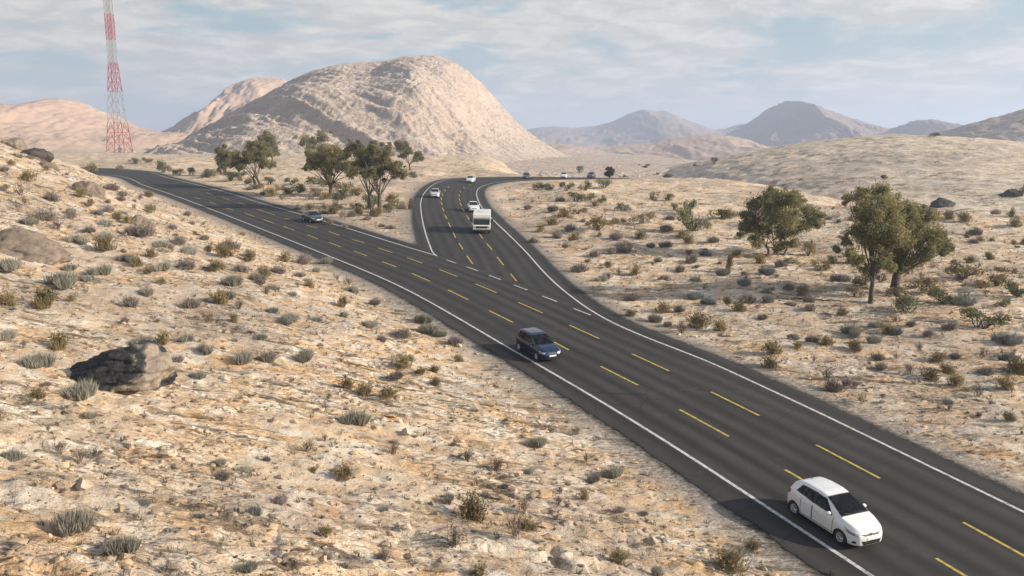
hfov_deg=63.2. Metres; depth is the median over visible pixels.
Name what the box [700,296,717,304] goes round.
blue grey bush
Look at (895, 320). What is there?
twig bush
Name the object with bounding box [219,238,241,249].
mauve bush
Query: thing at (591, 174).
saloon car
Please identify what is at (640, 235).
olive bush
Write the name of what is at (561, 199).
mauve bush
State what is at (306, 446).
twig bush
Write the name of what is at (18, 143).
boulder
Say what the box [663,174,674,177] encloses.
boulder
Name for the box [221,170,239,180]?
green bush
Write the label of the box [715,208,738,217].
green bush
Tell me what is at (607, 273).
mauve bush
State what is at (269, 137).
tree
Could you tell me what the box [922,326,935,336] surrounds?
mauve bush
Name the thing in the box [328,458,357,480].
olive bush
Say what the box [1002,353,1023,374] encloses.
olive bush
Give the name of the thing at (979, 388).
twig bush
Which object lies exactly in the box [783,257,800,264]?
green bush
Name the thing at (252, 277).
sage bush
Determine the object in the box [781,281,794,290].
mauve bush
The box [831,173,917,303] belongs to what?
tree
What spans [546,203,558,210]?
mauve bush
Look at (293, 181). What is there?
green bush
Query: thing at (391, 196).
olive bush
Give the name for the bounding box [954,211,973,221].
olive bush
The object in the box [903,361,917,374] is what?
twig bush
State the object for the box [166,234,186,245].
mauve bush
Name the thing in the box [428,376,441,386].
olive bush
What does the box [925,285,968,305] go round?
green bush
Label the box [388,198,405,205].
leafy bush
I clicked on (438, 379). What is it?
dry weeds
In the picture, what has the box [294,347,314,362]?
sage bush
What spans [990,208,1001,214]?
mauve bush
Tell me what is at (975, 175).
hill
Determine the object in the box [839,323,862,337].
sage bush
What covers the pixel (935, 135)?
green bush
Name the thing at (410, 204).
olive bush
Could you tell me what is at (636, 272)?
olive bush
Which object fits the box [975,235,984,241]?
olive bush
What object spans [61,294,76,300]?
olive bush
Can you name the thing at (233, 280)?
sage bush
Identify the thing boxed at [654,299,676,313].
olive bush
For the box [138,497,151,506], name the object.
sage bush
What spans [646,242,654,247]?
blue grey bush
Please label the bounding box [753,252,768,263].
olive bush
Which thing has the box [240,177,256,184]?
leafy bush
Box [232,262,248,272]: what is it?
mauve bush
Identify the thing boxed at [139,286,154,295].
sage bush
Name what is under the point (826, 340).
olive bush
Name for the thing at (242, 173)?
green bush
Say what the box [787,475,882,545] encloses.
hatchback
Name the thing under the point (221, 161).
tree
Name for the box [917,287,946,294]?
leafy bush
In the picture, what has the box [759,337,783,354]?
olive bush
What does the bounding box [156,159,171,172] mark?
green bush
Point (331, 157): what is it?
tree
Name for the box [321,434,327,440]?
twig bush
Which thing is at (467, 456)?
twig bush
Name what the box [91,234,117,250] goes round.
olive bush
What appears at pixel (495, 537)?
twig bush
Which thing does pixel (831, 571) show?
twig bush
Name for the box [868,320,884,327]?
sage bush
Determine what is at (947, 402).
blue grey bush
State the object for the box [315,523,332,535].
olive bush
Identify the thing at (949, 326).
mauve bush
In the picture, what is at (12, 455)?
sage bush
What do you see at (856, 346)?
olive bush
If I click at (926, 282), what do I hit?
leafy bush
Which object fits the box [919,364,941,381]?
olive bush
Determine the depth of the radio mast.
485.79 m
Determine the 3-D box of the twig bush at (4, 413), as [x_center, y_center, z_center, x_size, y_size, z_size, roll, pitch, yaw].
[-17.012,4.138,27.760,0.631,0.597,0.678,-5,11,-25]
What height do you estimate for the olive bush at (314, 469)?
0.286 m
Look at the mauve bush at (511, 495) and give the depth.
31.44 m
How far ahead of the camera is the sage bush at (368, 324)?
54.66 m
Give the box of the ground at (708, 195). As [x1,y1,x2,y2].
[0,143,1023,575]
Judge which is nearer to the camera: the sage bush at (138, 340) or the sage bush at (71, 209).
the sage bush at (138, 340)
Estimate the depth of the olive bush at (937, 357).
53.14 m
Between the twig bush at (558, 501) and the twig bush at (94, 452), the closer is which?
the twig bush at (94, 452)
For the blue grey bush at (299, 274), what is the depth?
69.93 m
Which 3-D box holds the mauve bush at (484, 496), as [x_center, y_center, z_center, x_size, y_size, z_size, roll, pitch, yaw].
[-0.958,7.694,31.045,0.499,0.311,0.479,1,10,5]
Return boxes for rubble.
[0,167,1023,575]
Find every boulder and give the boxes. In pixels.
[0,137,27,149]
[0,228,72,264]
[20,148,53,161]
[39,162,60,171]
[70,340,177,391]
[72,181,105,199]
[131,214,155,228]
[534,489,551,498]
[557,552,572,558]
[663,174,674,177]
[929,197,955,207]
[999,188,1023,196]
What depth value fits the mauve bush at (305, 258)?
83.17 m
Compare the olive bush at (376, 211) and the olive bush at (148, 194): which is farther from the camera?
the olive bush at (148, 194)
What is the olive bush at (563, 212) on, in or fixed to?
on the ground at (708, 195)
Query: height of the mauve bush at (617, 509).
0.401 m
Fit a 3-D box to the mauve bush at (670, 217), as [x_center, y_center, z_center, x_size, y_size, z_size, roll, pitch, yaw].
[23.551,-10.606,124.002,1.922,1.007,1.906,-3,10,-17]
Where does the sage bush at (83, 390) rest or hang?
on the ground at (708, 195)
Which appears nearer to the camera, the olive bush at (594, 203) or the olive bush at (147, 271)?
the olive bush at (147, 271)
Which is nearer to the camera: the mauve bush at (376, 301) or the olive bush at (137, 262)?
the olive bush at (137, 262)
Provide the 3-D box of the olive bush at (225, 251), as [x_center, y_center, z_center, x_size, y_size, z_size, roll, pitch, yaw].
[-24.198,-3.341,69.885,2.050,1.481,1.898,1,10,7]
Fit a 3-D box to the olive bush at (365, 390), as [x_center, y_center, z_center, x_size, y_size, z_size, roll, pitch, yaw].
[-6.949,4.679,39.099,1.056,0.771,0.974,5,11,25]
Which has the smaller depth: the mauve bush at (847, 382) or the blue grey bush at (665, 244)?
the mauve bush at (847, 382)
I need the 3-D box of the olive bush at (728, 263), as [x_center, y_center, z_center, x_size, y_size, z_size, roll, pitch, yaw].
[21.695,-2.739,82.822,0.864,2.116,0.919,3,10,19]
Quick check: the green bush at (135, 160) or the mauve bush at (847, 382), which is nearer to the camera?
the mauve bush at (847, 382)
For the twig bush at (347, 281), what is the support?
on the ground at (708, 195)
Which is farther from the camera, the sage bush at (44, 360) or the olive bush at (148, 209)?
the olive bush at (148, 209)
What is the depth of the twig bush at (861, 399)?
44.96 m
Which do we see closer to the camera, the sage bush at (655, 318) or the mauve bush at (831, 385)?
the mauve bush at (831, 385)
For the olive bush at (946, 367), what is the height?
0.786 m
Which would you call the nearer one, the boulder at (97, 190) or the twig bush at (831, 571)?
the twig bush at (831, 571)
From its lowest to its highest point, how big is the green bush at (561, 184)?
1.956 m
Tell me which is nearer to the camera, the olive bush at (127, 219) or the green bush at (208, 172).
the olive bush at (127, 219)
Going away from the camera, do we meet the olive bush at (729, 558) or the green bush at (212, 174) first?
the olive bush at (729, 558)
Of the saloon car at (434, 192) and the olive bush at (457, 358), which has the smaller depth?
the olive bush at (457, 358)
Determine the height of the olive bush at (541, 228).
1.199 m
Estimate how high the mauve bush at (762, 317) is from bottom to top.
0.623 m
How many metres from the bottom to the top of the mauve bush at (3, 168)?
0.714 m
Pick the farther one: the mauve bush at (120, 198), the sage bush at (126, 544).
the mauve bush at (120, 198)
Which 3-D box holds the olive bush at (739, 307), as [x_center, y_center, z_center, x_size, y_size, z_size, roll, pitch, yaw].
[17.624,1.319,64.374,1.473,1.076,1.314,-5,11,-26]
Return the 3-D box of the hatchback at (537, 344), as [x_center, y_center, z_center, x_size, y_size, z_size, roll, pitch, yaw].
[1.682,3.490,52.958,1.848,1.563,3.833,-5,13,-26]
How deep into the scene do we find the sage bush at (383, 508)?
27.34 m
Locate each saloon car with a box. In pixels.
[302,210,322,222]
[430,188,440,197]
[466,175,475,182]
[467,201,479,211]
[587,172,595,177]
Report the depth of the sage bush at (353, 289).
69.63 m
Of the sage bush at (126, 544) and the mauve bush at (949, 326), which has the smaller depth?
the sage bush at (126, 544)
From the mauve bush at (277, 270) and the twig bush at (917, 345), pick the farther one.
the mauve bush at (277, 270)
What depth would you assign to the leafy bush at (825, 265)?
85.10 m
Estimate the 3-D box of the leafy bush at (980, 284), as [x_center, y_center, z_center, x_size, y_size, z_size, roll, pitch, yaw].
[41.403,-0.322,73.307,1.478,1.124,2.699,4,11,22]
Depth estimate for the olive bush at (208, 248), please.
70.93 m
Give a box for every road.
[80,167,1023,575]
[412,177,1023,512]
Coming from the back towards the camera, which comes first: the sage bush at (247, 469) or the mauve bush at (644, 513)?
the mauve bush at (644, 513)
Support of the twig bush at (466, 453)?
on the ground at (708, 195)
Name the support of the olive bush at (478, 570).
on the ground at (708, 195)
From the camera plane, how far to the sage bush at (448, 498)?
29.07 m
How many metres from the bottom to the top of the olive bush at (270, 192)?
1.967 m
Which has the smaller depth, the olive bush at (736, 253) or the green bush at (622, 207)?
the olive bush at (736, 253)
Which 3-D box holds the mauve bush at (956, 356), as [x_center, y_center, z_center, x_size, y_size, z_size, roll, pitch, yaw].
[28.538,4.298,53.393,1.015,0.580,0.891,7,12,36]
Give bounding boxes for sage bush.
[0,256,21,271]
[0,327,17,339]
[0,448,24,461]
[16,348,57,368]
[17,216,39,224]
[43,268,79,288]
[48,504,96,537]
[60,263,77,271]
[61,378,98,400]
[63,233,88,243]
[65,207,76,212]
[71,274,91,281]
[82,411,97,418]
[85,261,112,275]
[94,218,113,226]
[96,230,114,240]
[101,533,141,554]
[115,252,135,262]
[129,334,155,344]
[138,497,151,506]
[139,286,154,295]
[152,238,168,247]
[152,261,171,270]
[177,244,197,254]
[178,333,195,341]
[193,513,205,517]
[196,342,212,354]
[212,457,226,465]
[220,273,243,286]
[226,290,236,298]
[232,465,253,473]
[233,349,253,364]
[238,559,258,572]
[248,273,266,280]
[267,284,279,289]
[281,312,300,321]
[281,314,293,324]
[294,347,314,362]
[312,266,320,272]
[320,257,333,263]
[335,409,371,425]
[340,310,347,316]
[344,285,359,292]
[361,319,378,327]
[380,506,389,511]
[385,224,395,228]
[412,313,433,323]
[417,322,438,333]
[432,328,446,336]
[442,492,453,504]
[523,436,547,447]
[526,466,533,473]
[595,274,607,281]
[599,464,624,478]
[647,313,662,322]
[650,565,664,575]
[663,320,672,326]
[715,267,730,275]
[785,301,796,306]
[786,333,799,339]
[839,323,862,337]
[866,335,882,343]
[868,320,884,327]
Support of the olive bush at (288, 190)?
on the ground at (708, 195)
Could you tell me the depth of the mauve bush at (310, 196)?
141.18 m
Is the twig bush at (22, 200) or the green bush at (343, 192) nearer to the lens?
the twig bush at (22, 200)
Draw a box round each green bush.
[128,158,141,163]
[141,157,152,162]
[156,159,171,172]
[186,167,195,174]
[200,167,218,177]
[202,169,214,177]
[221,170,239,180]
[233,171,246,179]
[262,177,275,184]
[283,177,298,184]
[291,182,307,192]
[306,176,327,183]
[316,179,334,186]
[332,193,339,202]
[333,190,349,199]
[362,192,377,208]
[378,203,398,212]
[409,171,417,177]
[531,182,545,189]
[544,183,554,189]
[558,181,574,190]
[567,191,585,200]
[578,180,592,190]
[583,192,594,200]
[595,178,612,187]
[598,195,606,202]
[614,202,632,210]
[648,191,658,199]
[664,193,674,200]
[670,202,677,210]
[671,206,718,231]
[681,199,697,213]
[710,157,718,163]
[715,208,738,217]
[734,231,745,238]
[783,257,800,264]
[826,255,841,263]
[891,293,921,314]
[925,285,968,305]
[928,132,939,136]
[957,307,1018,328]
[993,298,1012,306]
[1001,279,1023,297]
[1006,206,1015,216]
[1018,184,1023,194]
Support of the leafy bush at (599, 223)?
on the ground at (708, 195)
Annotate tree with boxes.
[214,143,230,174]
[226,137,276,186]
[257,129,280,160]
[292,129,334,150]
[301,138,353,195]
[343,138,408,211]
[387,139,424,170]
[604,166,614,177]
[736,184,827,255]
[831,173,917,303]
[883,192,955,295]
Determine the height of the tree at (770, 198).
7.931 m
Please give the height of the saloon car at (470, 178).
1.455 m
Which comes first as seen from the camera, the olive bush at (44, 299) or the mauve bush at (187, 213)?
the olive bush at (44, 299)
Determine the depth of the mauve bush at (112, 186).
109.30 m
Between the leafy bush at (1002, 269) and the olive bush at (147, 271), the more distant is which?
the leafy bush at (1002, 269)
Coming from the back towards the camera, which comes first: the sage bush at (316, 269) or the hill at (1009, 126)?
the hill at (1009, 126)
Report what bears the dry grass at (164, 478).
on the ground at (708, 195)
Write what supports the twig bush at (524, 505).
on the ground at (708, 195)
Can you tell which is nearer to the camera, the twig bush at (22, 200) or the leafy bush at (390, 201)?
the twig bush at (22, 200)
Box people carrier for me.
[522,172,530,178]
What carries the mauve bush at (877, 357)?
on the ground at (708, 195)
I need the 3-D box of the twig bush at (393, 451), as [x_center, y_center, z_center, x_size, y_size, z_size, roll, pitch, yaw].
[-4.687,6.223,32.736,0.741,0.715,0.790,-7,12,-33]
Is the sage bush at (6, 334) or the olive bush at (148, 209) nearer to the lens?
the sage bush at (6, 334)
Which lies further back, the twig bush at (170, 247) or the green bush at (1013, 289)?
the green bush at (1013, 289)
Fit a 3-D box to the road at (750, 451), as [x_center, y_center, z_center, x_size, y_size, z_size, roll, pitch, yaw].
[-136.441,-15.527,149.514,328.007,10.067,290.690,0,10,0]
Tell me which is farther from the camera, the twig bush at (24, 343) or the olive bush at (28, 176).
the olive bush at (28, 176)
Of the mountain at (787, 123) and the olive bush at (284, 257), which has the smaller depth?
the olive bush at (284, 257)
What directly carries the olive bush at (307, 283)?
on the ground at (708, 195)
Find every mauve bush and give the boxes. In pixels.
[0,165,8,170]
[25,206,56,220]
[40,380,51,385]
[41,189,60,201]
[64,211,80,217]
[82,225,96,231]
[100,202,113,212]
[103,181,119,190]
[115,163,124,168]
[116,190,128,195]
[116,194,125,200]
[117,294,139,306]
[119,316,128,322]
[121,218,156,237]
[166,222,177,228]
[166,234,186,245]
[172,354,184,362]
[174,257,197,270]
[178,295,201,308]
[184,210,191,215]
[200,233,208,239]
[214,469,230,480]
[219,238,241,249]
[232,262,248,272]
[252,277,267,284]
[255,350,278,362]
[262,455,270,460]
[269,263,286,274]
[269,491,290,505]
[292,204,301,209]
[294,252,313,263]
[307,190,313,199]
[317,545,333,559]
[347,209,358,216]
[363,215,371,220]
[368,295,383,304]
[375,550,390,561]
[376,334,386,341]
[388,368,405,379]
[390,328,412,338]
[394,204,405,208]
[445,334,462,344]
[480,491,490,497]
[500,483,508,488]
[505,492,515,497]
[528,237,537,242]
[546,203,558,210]
[552,227,562,238]
[555,194,564,201]
[562,223,575,231]
[570,260,591,272]
[586,472,601,483]
[589,248,600,256]
[603,272,613,278]
[605,245,617,253]
[608,228,623,239]
[611,503,624,513]
[615,234,634,251]
[624,292,638,300]
[640,509,648,515]
[653,257,662,261]
[657,274,670,280]
[659,223,673,231]
[664,214,675,219]
[673,305,685,311]
[674,264,684,272]
[685,253,698,262]
[705,235,719,242]
[739,292,756,303]
[757,312,769,319]
[774,259,788,266]
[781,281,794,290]
[800,301,816,310]
[802,294,816,302]
[805,334,820,341]
[822,378,844,391]
[841,377,852,386]
[869,352,885,360]
[875,361,887,368]
[906,319,917,326]
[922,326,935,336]
[940,320,963,330]
[948,352,962,359]
[965,226,982,234]
[967,239,978,243]
[976,366,995,375]
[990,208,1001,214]
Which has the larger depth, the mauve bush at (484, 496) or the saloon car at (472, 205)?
the saloon car at (472, 205)
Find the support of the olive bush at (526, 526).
on the ground at (708, 195)
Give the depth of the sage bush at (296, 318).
50.91 m
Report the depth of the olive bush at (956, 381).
48.13 m
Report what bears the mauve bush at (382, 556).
on the ground at (708, 195)
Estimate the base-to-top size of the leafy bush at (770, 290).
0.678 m
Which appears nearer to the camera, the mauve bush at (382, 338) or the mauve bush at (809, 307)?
the mauve bush at (382, 338)
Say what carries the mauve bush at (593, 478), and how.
on the ground at (708, 195)
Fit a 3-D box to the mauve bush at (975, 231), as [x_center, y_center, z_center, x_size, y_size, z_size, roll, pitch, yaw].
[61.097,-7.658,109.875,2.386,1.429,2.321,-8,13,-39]
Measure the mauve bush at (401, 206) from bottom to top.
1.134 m
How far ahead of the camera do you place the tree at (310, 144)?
294.00 m
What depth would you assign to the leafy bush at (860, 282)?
72.75 m
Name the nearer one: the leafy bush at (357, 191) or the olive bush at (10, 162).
the olive bush at (10, 162)
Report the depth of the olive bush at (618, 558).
27.12 m
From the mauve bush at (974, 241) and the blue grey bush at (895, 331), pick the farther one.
the mauve bush at (974, 241)
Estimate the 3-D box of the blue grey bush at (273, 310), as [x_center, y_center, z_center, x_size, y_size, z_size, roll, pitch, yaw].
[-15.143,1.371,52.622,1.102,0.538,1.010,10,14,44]
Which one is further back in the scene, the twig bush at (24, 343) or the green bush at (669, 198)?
the green bush at (669, 198)
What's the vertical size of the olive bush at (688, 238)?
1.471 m
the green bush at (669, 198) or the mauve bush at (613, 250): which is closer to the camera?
the mauve bush at (613, 250)
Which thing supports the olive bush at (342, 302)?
on the ground at (708, 195)
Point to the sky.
(712, 64)
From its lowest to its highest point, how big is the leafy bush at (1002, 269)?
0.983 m
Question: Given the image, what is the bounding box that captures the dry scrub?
[0,144,1023,575]
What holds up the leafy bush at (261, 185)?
on the ground at (708, 195)
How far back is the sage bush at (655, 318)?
61.84 m
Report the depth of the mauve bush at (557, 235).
102.08 m
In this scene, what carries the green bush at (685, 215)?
on the ground at (708, 195)
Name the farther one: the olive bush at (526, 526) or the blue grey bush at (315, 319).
the blue grey bush at (315, 319)
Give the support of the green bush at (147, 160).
on the ground at (708, 195)
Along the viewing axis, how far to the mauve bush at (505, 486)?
31.98 m
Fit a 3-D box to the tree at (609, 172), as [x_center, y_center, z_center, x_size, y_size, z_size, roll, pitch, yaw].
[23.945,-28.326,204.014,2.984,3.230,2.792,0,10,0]
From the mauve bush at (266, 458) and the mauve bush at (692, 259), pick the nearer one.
the mauve bush at (266, 458)
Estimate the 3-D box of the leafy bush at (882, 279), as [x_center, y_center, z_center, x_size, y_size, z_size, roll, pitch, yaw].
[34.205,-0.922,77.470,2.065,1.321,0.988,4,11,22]
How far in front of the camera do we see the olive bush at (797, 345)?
54.80 m
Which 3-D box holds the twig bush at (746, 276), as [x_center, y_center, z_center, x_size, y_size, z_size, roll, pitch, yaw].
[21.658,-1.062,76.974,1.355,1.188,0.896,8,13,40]
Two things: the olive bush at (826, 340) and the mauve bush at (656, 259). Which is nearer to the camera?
the olive bush at (826, 340)
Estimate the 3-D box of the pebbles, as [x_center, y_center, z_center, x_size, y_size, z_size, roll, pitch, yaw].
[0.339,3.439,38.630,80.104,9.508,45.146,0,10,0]
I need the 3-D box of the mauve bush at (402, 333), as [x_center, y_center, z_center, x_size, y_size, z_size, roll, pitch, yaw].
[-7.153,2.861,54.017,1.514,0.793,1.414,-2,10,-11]
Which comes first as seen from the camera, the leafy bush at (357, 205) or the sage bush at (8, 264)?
the sage bush at (8, 264)
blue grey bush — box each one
[89,209,103,214]
[188,371,206,379]
[245,504,263,515]
[256,333,267,339]
[264,306,277,313]
[287,290,296,296]
[294,272,305,276]
[308,315,322,321]
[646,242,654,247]
[658,239,672,247]
[687,291,703,299]
[689,276,701,281]
[698,249,712,256]
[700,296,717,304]
[736,277,752,285]
[758,265,775,274]
[762,293,774,302]
[828,270,852,281]
[888,326,903,334]
[942,397,953,404]
[945,294,978,305]
[989,331,1022,345]
[997,351,1020,360]
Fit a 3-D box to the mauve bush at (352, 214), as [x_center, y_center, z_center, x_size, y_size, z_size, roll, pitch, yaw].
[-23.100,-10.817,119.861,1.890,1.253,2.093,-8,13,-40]
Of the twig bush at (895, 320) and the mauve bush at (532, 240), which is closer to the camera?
the twig bush at (895, 320)
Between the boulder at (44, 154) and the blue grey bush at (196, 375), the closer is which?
the blue grey bush at (196, 375)
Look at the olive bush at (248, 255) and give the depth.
71.59 m
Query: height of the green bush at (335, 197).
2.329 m
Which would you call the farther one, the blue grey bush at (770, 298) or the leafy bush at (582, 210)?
the leafy bush at (582, 210)
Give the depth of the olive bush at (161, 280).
53.98 m
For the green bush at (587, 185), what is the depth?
158.19 m
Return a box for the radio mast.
[103,0,134,152]
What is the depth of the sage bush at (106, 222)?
68.58 m
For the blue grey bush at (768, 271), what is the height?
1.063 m
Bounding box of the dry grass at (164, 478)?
[0,148,1023,575]
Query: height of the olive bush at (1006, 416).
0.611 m
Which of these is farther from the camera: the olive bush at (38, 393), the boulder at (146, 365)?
the boulder at (146, 365)
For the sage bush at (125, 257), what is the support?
on the ground at (708, 195)
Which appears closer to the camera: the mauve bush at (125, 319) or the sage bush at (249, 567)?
the sage bush at (249, 567)
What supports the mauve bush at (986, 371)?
on the ground at (708, 195)
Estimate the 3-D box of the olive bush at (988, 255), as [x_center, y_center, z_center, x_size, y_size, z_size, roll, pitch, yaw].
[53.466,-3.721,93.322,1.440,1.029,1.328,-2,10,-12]
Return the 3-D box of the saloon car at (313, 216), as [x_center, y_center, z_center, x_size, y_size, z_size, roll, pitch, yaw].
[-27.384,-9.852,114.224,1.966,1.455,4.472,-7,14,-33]
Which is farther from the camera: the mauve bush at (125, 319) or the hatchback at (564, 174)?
the hatchback at (564, 174)
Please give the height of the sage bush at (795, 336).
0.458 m
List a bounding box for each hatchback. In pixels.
[516,326,560,360]
[561,172,567,177]
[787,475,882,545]
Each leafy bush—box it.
[171,168,185,174]
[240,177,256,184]
[248,183,264,188]
[273,184,285,190]
[310,187,322,192]
[315,191,330,199]
[328,181,354,191]
[349,186,365,195]
[354,202,374,208]
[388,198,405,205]
[570,208,588,213]
[586,214,611,230]
[609,217,620,225]
[626,210,656,223]
[703,219,711,229]
[760,287,774,292]
[801,241,816,255]
[810,259,831,271]
[844,285,867,297]
[849,275,870,286]
[867,272,891,282]
[885,285,908,296]
[901,276,939,289]
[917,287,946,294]
[943,263,989,279]
[973,278,990,288]
[986,272,1008,286]
[992,267,1021,273]
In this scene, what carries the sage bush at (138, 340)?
on the ground at (708, 195)
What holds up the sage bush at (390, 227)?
on the ground at (708, 195)
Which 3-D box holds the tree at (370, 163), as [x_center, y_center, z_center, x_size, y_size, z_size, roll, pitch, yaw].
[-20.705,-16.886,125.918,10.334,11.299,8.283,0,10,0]
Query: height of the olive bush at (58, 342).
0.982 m
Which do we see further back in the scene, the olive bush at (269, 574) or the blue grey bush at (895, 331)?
the blue grey bush at (895, 331)
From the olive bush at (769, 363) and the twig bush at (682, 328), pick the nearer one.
the olive bush at (769, 363)
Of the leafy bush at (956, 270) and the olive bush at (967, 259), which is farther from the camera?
the olive bush at (967, 259)
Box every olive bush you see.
[0,289,19,306]
[6,159,15,165]
[17,169,38,181]
[26,385,47,399]
[29,283,61,309]
[40,164,50,170]
[46,330,75,350]
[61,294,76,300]
[72,185,88,196]
[82,162,99,171]
[85,197,95,205]
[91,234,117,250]
[109,210,124,219]
[121,214,133,222]
[127,255,145,266]
[142,188,154,196]
[142,247,157,256]
[142,266,152,273]
[143,203,155,212]
[152,329,175,345]
[155,276,168,283]
[203,243,213,251]
[204,259,220,270]
[207,286,232,303]
[213,240,234,256]
[216,259,227,269]
[228,313,237,322]
[242,249,257,261]
[251,263,271,276]
[258,568,277,575]
[264,187,277,196]
[276,249,293,261]
[280,187,295,194]
[303,278,315,287]
[305,203,316,209]
[308,466,317,472]
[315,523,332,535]
[326,204,341,213]
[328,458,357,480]
[336,294,350,307]
[338,375,355,389]
[352,204,363,213]
[354,381,374,396]
[368,204,383,216]
[374,384,402,399]
[385,192,398,200]
[388,352,412,367]
[407,354,414,361]
[408,196,413,208]
[414,367,425,375]
[428,362,441,372]
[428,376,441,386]
[452,352,464,361]
[454,481,489,523]
[468,560,488,575]
[516,514,538,531]
[536,223,544,231]
[544,215,559,224]
[557,206,571,216]
[567,230,580,240]
[578,492,590,500]
[590,199,599,205]
[603,259,612,267]
[604,547,628,564]
[625,308,636,316]
[629,265,641,275]
[633,229,650,239]
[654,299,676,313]
[676,228,690,237]
[681,232,697,243]
[684,310,712,329]
[709,319,729,332]
[712,545,750,574]
[719,209,735,218]
[722,294,731,304]
[725,251,733,269]
[728,249,743,257]
[728,298,746,311]
[742,537,761,552]
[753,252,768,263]
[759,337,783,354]
[760,353,786,368]
[790,339,805,348]
[795,284,809,295]
[818,335,835,345]
[834,306,850,315]
[846,338,862,351]
[878,323,894,334]
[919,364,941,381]
[928,349,948,361]
[938,362,955,373]
[943,208,956,218]
[946,372,966,387]
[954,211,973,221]
[963,255,978,262]
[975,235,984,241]
[982,251,994,259]
[990,373,1015,390]
[1000,410,1017,421]
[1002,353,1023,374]
[1003,215,1023,227]
[1010,239,1017,244]
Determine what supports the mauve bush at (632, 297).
on the ground at (708, 195)
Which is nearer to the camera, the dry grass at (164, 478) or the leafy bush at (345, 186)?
the dry grass at (164, 478)
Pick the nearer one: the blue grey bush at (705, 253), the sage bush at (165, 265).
the sage bush at (165, 265)
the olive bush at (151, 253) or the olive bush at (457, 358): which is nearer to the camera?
the olive bush at (457, 358)
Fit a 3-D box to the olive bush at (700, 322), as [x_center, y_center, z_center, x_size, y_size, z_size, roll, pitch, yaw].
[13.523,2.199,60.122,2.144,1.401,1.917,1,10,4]
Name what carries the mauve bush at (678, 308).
on the ground at (708, 195)
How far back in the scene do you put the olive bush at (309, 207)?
127.31 m
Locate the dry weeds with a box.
[0,149,1023,575]
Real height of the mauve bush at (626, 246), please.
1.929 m
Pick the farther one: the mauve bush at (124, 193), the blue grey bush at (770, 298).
the mauve bush at (124, 193)
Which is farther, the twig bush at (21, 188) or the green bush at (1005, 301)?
the twig bush at (21, 188)
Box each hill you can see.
[0,98,190,149]
[162,77,286,132]
[547,134,907,160]
[654,135,1023,216]
[880,119,962,134]
[927,109,1023,141]
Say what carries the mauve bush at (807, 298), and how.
on the ground at (708, 195)
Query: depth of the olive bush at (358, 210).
121.66 m
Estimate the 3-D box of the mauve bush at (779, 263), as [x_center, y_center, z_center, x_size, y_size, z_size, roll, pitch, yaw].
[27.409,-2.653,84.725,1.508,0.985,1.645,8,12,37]
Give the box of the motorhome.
[470,209,492,232]
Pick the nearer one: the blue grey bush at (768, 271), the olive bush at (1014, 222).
the blue grey bush at (768, 271)
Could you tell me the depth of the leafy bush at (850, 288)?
69.41 m
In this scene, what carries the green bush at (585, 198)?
on the ground at (708, 195)
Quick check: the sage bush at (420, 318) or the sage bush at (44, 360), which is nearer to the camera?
the sage bush at (44, 360)
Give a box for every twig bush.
[0,407,12,417]
[9,179,32,195]
[12,201,21,209]
[18,195,29,204]
[19,340,27,348]
[49,441,66,452]
[51,219,65,229]
[68,445,90,461]
[87,443,102,457]
[138,411,147,418]
[158,556,174,570]
[167,241,175,251]
[200,309,215,322]
[234,298,244,309]
[260,285,269,294]
[297,438,313,451]
[316,401,329,411]
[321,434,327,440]
[343,274,353,284]
[385,440,400,454]
[438,518,465,548]
[458,446,473,459]
[458,448,474,460]
[486,455,505,471]
[490,456,502,470]
[493,529,506,540]
[502,504,526,539]
[515,496,530,514]
[548,553,569,568]
[553,495,562,504]
[675,318,687,332]
[742,271,751,280]
[819,365,834,379]
[826,568,834,575]
[854,390,867,403]
[891,314,900,321]
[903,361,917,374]
[914,342,921,350]
[972,381,983,396]
[975,346,988,357]
[987,396,997,404]
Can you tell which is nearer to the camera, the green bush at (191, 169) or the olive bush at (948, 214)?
the olive bush at (948, 214)
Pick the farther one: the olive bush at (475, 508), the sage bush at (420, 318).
the sage bush at (420, 318)
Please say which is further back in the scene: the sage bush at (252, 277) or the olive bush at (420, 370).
the sage bush at (252, 277)
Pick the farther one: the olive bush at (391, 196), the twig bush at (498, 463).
the olive bush at (391, 196)
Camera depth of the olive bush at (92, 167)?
202.27 m
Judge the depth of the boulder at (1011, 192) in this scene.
187.53 m
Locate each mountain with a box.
[144,55,697,177]
[527,109,744,146]
[725,101,889,146]
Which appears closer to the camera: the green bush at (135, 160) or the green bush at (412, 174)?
the green bush at (412, 174)
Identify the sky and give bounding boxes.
[0,0,1023,131]
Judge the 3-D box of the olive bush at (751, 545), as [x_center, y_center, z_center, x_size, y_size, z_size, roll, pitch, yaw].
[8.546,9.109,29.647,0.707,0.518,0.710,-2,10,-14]
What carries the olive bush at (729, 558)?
on the ground at (708, 195)
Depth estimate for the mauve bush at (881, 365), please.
51.28 m
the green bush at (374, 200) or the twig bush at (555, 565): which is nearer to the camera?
the twig bush at (555, 565)
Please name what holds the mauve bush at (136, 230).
on the ground at (708, 195)
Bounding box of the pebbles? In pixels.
[0,229,1023,575]
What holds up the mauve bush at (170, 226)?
on the ground at (708, 195)
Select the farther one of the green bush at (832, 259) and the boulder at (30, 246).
the green bush at (832, 259)
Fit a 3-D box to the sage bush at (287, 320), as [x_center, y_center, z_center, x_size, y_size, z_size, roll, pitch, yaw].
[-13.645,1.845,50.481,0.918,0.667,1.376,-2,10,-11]
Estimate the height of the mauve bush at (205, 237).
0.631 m

